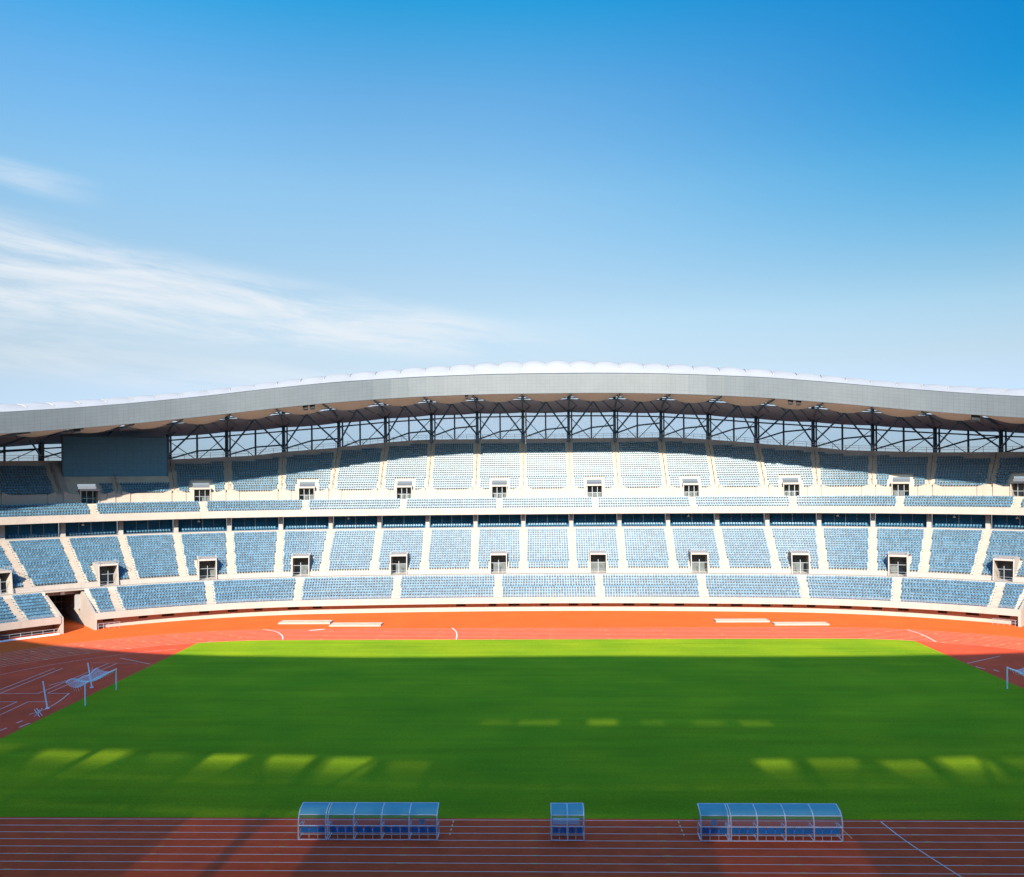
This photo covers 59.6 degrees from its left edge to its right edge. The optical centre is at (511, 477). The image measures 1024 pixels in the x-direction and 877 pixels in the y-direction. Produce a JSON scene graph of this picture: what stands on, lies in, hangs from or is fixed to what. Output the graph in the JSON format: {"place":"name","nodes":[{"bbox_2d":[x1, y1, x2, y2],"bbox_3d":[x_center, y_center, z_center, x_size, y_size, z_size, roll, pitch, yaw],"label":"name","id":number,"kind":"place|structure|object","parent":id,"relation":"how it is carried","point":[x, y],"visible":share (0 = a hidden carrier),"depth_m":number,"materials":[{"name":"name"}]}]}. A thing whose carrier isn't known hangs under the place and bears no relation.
{"place":"outdoors","nodes":[
{"label":"outdoors","id":0,"kind":"place"},
{"bbox_2d":[0,638,1023,819],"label":"pitch","id":1,"kind":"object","parent":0,"point":[868,729],"visible":1,"depth_m":87.45,"materials":[{"name":"green plant"}]},
{"bbox_2d":[55,668,116,705],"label":"goal","id":2,"kind":"object","parent":1,"relation":"on","point":[96,678],"visible":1,"depth_m":103.23,"materials":[{"name":"white paint"}]},
{"bbox_2d":[1006,667,1023,688],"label":"goal","id":3,"kind":"object","parent":1,"relation":"on","point":[1019,672],"visible":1,"depth_m":103.18,"materials":[{"name":"white paint"}]},
{"bbox_2d":[0,627,1023,876],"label":"running track","id":4,"kind":"structure","parent":0,"point":[626,849],"depth_m":60.99,"materials":[{"name":"red rubber"}]},
{"bbox_2d":[298,802,439,840],"bbox_3d":[-10.002,24.105,62.570,9.736,2.162,1.435,0,0,2],"label":"dugout","id":5,"kind":"object","parent":4,"relation":"on","point":[371,808],"visible":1,"depth_m":62.25,"materials":[{"name":"blue plastic"}]},
{"bbox_2d":[3,630,1004,873],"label":"track marks","id":6,"kind":"object","parent":4,"relation":"on","point":[531,826],"visible":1,"depth_m":61.63,"materials":[{"name":"white paint"}]},
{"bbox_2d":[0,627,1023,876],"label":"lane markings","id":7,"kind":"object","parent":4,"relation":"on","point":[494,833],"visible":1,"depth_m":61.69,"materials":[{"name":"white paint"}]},
{"bbox_2d":[550,803,584,840],"bbox_3d":[3.851,23.987,62.153,2.336,2.162,1.435,0,0,2],"label":"dugout","id":8,"kind":"object","parent":4,"relation":"on","point":[571,809],"visible":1,"depth_m":61.76,"materials":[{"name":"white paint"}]},
{"bbox_2d":[697,803,842,841],"bbox_3d":[17.774,23.869,61.734,9.676,2.162,1.435,0,0,2],"label":"dugout","id":9,"kind":"object","parent":4,"relation":"on","point":[775,809],"visible":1,"depth_m":61.43,"materials":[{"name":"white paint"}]},
{"bbox_2d":[0,611,1023,653],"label":"apron","id":10,"kind":"object","parent":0,"point":[75,631],"visible":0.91,"depth_m":153.38,"materials":[{"name":"orange rubber"}]},
{"bbox_2d":[0,586,63,641],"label":"seating tier","id":11,"kind":"object","parent":10,"relation":"on","point":[22,625],"visible":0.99,"depth_m":145.89,"materials":[{"name":"concrete"}]},
{"bbox_2d":[44,588,83,621],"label":"vehicle tunnel","id":12,"kind":"structure","parent":10,"relation":"on","point":[66,602],"depth_m":161.42,"materials":[{"name":"beige concrete"}]},
{"bbox_2d":[278,620,333,623],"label":"jump pit","id":13,"kind":"object","parent":10,"relation":"on","point":[306,622],"visible":1,"depth_m":155.47,"materials":[{"name":"beige concrete"}]},
{"bbox_2d":[329,622,382,626],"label":"jump pit","id":14,"kind":"object","parent":10,"relation":"on","point":[357,624],"visible":1,"depth_m":152.05,"materials":[{"name":"beige concrete"}]},
{"bbox_2d":[79,569,1023,629],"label":"seating tier","id":15,"kind":"object","parent":10,"relation":"on","point":[92,616],"visible":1,"depth_m":164.41,"materials":[{"name":"concrete"}]},
{"bbox_2d":[0,526,1023,594],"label":"seating tier","id":16,"kind":"object","parent":15,"relation":"on","point":[1005,566],"visible":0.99,"depth_m":175.43,"materials":[{"name":"concrete"}]},
{"bbox_2d":[0,441,1023,617],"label":"stadium seats","id":17,"kind":"object","parent":16,"relation":"on","point":[532,456],"visible":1,"depth_m":179.39,"materials":[{"name":"blue plastic"}]},
{"bbox_2d":[0,513,1023,539],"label":"glazed box row","id":18,"kind":"object","parent":16,"relation":"on","point":[429,521],"visible":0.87,"depth_m":186.81,"materials":[{"name":"dark glass"},{"name":"cream concrete"},{"name":"metal"}]},
{"bbox_2d":[5,523,57,538],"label":"window","id":19,"kind":"structure","parent":18,"relation":"in","point":[18,529],"depth_m":167.31,"materials":[{"name":"blue"}]},
{"bbox_2d":[66,521,116,535],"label":"window","id":20,"kind":"structure","parent":18,"relation":"in","point":[102,526],"depth_m":173.89,"materials":[{"name":"blue"}]},
{"bbox_2d":[123,519,172,533],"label":"window","id":21,"kind":"structure","parent":18,"relation":"in","point":[135,525],"depth_m":179.32,"materials":[{"name":"blue glass"}]},
{"bbox_2d":[178,518,226,531],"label":"window","id":22,"kind":"structure","parent":18,"relation":"in","point":[212,523],"depth_m":183.80,"materials":[{"name":"blue glass"}]},
{"bbox_2d":[232,517,277,529],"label":"window","id":23,"kind":"structure","parent":18,"relation":"in","point":[256,522],"depth_m":187.19,"materials":[{"name":"blue glass"}]},
{"bbox_2d":[283,516,328,528],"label":"window","id":24,"kind":"structure","parent":18,"relation":"in","point":[315,520],"depth_m":189.45,"materials":[{"name":"blue glass"}]},
{"bbox_2d":[334,516,376,527],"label":"window","id":25,"kind":"structure","parent":18,"relation":"in","point":[338,520],"depth_m":190.47,"materials":[{"name":"blue glass"}]},
{"bbox_2d":[382,515,425,527],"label":"window","id":26,"kind":"structure","parent":18,"relation":"in","point":[399,519],"depth_m":191.16,"materials":[{"name":"blue glass"}]},
{"bbox_2d":[430,515,472,526],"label":"window","id":27,"kind":"structure","parent":18,"relation":"in","point":[434,519],"depth_m":191.54,"materials":[{"name":"blue glass"}]},
{"bbox_2d":[478,514,520,526],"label":"window","id":28,"kind":"structure","parent":18,"relation":"in","point":[503,518],"depth_m":191.63,"materials":[{"name":"blue glass"}]},
{"bbox_2d":[0,433,1023,524],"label":"seating tier","id":29,"kind":"object","parent":18,"relation":"on","point":[66,490],"visible":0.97,"depth_m":188.90,"materials":[{"name":"beige concrete"}]},
{"bbox_2d":[0,360,1023,460],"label":"stadium roof","id":30,"kind":"structure","parent":29,"relation":"on","point":[545,388],"depth_m":180.80,"materials":[{"name":"grey metal"}]},
{"bbox_2d":[73,428,79,433],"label":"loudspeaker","id":31,"kind":"object","parent":30,"relation":"attached to","point":[76,431],"visible":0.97,"depth_m":156.57,"materials":[{"name":"black"}]},
{"bbox_2d":[61,435,167,478],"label":"scoreboard","id":32,"kind":"object","parent":30,"relation":"hanging from","point":[95,456],"visible":0.87,"depth_m":182.50,"materials":[{"name":"dark glass display screen"},{"name":"metal"}]},
{"bbox_2d":[971,415,979,420],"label":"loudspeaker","id":33,"kind":"object","parent":30,"relation":"attached to","point":[975,417],"visible":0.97,"depth_m":157.31,"materials":[{"name":"black"}]},
{"bbox_2d":[526,514,568,525],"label":"window","id":34,"kind":"structure","parent":18,"relation":"in","point":[530,518],"depth_m":191.49,"materials":[{"name":"blue glass"}]},
{"bbox_2d":[573,514,616,525],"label":"window","id":35,"kind":"structure","parent":18,"relation":"in","point":[577,518],"depth_m":191.02,"materials":[{"name":"blue glass"}]},
{"bbox_2d":[621,513,664,525],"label":"window","id":36,"kind":"structure","parent":18,"relation":"in","point":[656,517],"depth_m":190.28,"materials":[{"name":"blue glass"}]},
{"bbox_2d":[670,513,713,525],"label":"window","id":37,"kind":"structure","parent":18,"relation":"in","point":[674,517],"depth_m":189.31,"materials":[{"name":"blue glass"}]},
{"bbox_2d":[719,513,763,525],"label":"window","id":38,"kind":"structure","parent":18,"relation":"in","point":[723,517],"depth_m":188.02,"materials":[{"name":"blue glass"}]},
{"bbox_2d":[769,513,815,525],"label":"window","id":39,"kind":"structure","parent":18,"relation":"in","point":[773,517],"depth_m":186.28,"materials":[{"name":"blue glass"}]},
{"bbox_2d":[821,513,869,525],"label":"window","id":40,"kind":"structure","parent":18,"relation":"in","point":[844,518],"depth_m":183.48,"materials":[{"name":"blue glass"}]},
{"bbox_2d":[876,513,926,526],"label":"window","id":41,"kind":"structure","parent":18,"relation":"in","point":[881,518],"depth_m":179.49,"materials":[{"name":"blue glass"}]},
{"bbox_2d":[932,514,984,527],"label":"window","id":42,"kind":"structure","parent":18,"relation":"in","point":[937,519],"depth_m":174.48,"materials":[{"name":"blue glass"}]},
{"bbox_2d":[992,515,1023,528],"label":"window","id":43,"kind":"structure","parent":18,"relation":"in","point":[997,520],"depth_m":169.78,"materials":[{"name":"blue glass"}]},
{"bbox_2d":[713,619,769,621],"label":"jump pit","id":44,"kind":"object","parent":10,"relation":"on","point":[741,620],"visible":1,"depth_m":152.79,"materials":[{"name":"beige concrete"}]},
{"bbox_2d":[772,622,828,625],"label":"jump pit","id":45,"kind":"object","parent":10,"relation":"on","point":[799,623],"visible":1,"depth_m":149.19,"materials":[{"name":"beige concrete"}]},
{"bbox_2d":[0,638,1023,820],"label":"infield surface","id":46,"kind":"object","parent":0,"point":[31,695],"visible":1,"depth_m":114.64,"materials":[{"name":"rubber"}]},
{"bbox_2d":[42,681,48,708],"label":"net pole","id":47,"kind":"object","parent":46,"relation":"on","point":[47,707],"visible":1,"depth_m":98.44,"materials":[{"name":"white metal"}]},
{"bbox_2d":[0,0,1023,485],"label":"sky","id":48,"kind":"structure","parent":0,"point":[196,195],"materials":[{"name":"blue"}]},
{"bbox_2d":[3,478,1023,637],"bbox_3d":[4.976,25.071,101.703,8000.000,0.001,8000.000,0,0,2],"label":"ground","id":49,"kind":"structure","parent":0,"point":[408,484],"depth_m":489.10,"materials":[{"name":"grey concrete"}]}
]}

